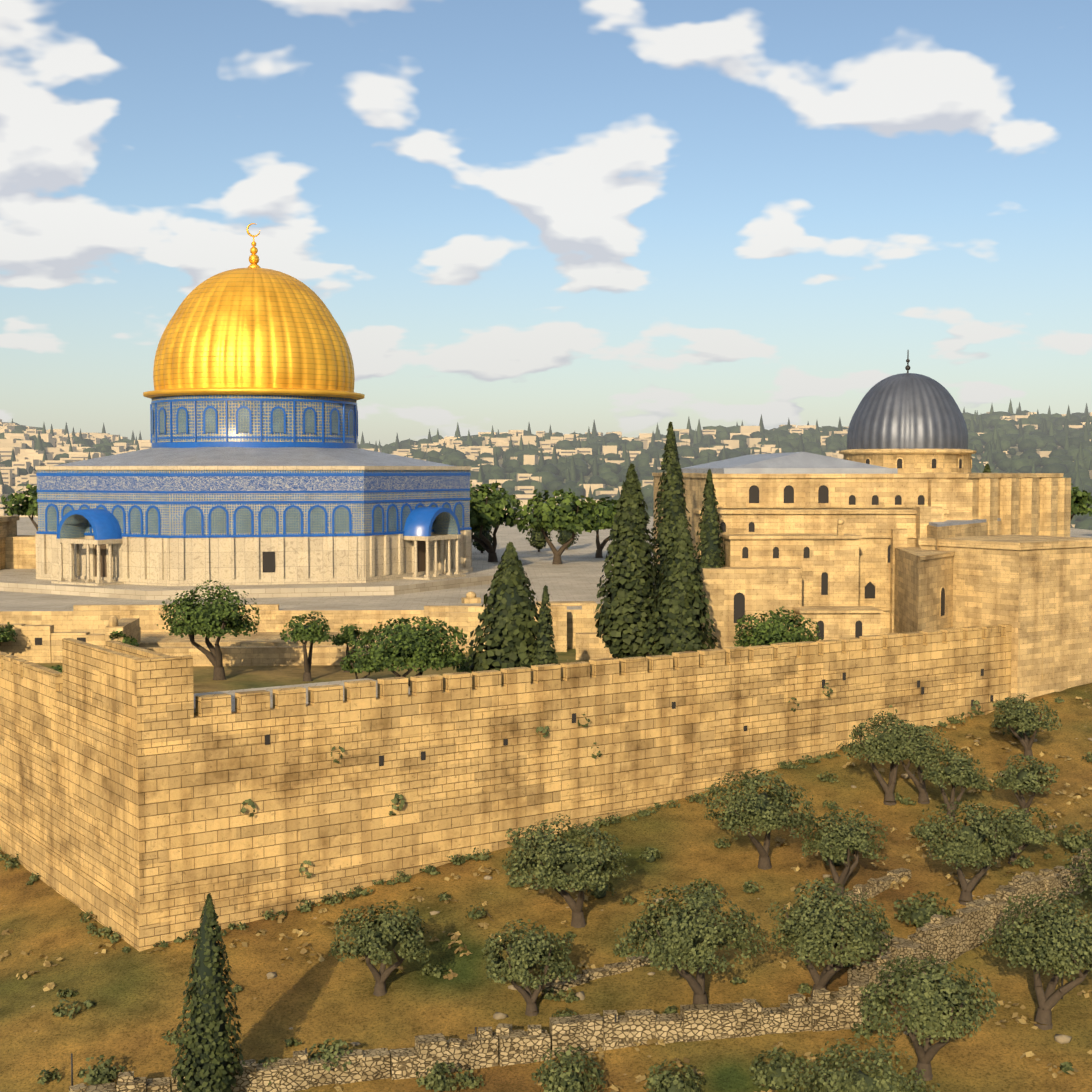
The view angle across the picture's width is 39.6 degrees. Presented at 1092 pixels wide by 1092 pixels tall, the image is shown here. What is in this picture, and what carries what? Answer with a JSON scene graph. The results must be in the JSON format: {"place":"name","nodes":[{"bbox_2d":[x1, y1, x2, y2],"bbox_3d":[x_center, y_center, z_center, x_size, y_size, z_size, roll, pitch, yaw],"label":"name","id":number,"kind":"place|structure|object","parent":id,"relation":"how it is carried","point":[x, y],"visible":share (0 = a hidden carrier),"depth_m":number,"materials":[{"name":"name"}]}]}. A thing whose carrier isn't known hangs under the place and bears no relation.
{"place":"outdoors","nodes":[
{"label":"outdoors","id":0,"kind":"place"},
{"bbox_2d":[0,428,1091,1091],"bbox_3d":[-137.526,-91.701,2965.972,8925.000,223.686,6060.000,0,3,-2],"label":"ground","id":1,"kind":"structure","parent":0,"point":[130,1016],"depth_m":75.25,"materials":[{"name":"brown soil"}]},
{"bbox_2d":[36,649,588,693],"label":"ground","id":2,"kind":"structure","parent":1,"relation":"on","point":[243,677],"depth_m":118.48,"materials":[{"name":"brown soil"}]},
{"bbox_2d":[0,516,651,714],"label":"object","id":3,"kind":"object","parent":2,"relation":"on","point":[38,643],"visible":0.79,"depth_m":125.37,"materials":[{"name":"stone"}]},
{"bbox_2d":[0,481,1091,685],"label":"courtyard trees","id":4,"kind":"object","parent":2,"relation":"on","point":[405,643],"visible":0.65,"depth_m":114.16,"materials":[{"name":"green plant"}]},
{"bbox_2d":[0,624,1011,951],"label":"city wall","id":5,"kind":"structure","parent":1,"relation":"on","point":[130,782],"depth_m":86.90,"materials":[{"name":"stone"}]},
{"bbox_2d":[240,683,980,877],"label":"wall plants","id":6,"kind":"object","parent":5,"relation":"attached to","point":[394,800],"depth_m":85.46,"materials":[{"name":"green plant"}]},
{"bbox_2d":[0,399,1091,529],"bbox_3d":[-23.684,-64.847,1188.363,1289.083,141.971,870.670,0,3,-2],"label":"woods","id":7,"kind":"object","parent":1,"relation":"on","point":[1051,433],"visible":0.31,"depth_m":1306.69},
{"bbox_2d":[0,517,1091,651],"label":"platform","id":8,"kind":"structure","parent":1,"relation":"on","point":[576,574],"depth_m":135.59,"materials":[{"name":"stone"}]},
{"bbox_2d":[0,223,497,599],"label":"dome of the rock","id":9,"kind":"structure","parent":8,"relation":"on","point":[254,471],"depth_m":159.41,"materials":[{"name":"stone"}]},
{"bbox_2d":[0,412,1091,526],"bbox_3d":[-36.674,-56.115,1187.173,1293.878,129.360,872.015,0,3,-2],"label":"town","id":10,"kind":"object","parent":1,"relation":"on","point":[27,458],"visible":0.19,"depth_m":1337.23,"materials":[{"name":"beige stone"}]},
{"bbox_2d":[0,694,1091,1091],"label":"olive trees","id":11,"kind":"object","parent":1,"relation":"on","point":[1060,936],"visible":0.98,"depth_m":71.24,"materials":[{"name":"green plant"}]},
{"bbox_2d":[71,975,1062,1085],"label":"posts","id":12,"kind":"object","parent":1,"relation":"on","point":[306,1048],"visible":0.35,"depth_m":64.20,"materials":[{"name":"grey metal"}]},
{"bbox_2d":[69,848,1091,1091],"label":"terrace walls","id":13,"kind":"structure","parent":1,"relation":"on","point":[951,938],"depth_m":67.91,"materials":[{"name":"beige stone"}]},
{"bbox_2d":[171,422,990,1091],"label":"cypress trees","id":14,"kind":"object","parent":1,"relation":"on","point":[657,608],"visible":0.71,"depth_m":112.11,"materials":[{"name":"green plant"}]},
{"bbox_2d":[652,350,1091,701],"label":"mosque","id":15,"kind":"structure","parent":1,"relation":"on","point":[899,517],"depth_m":126.05,"materials":[{"name":"stone"}]},
{"bbox_2d":[0,696,1091,1091],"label":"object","id":16,"kind":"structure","parent":0,"point":[1060,1038],"depth_m":78.29,"materials":[{"name":"green plant"}]},
{"bbox_2d":[0,0,1091,445],"label":"sky","id":17,"kind":"structure","parent":0,"point":[629,217],"materials":[{"name":"blue"}]}
]}

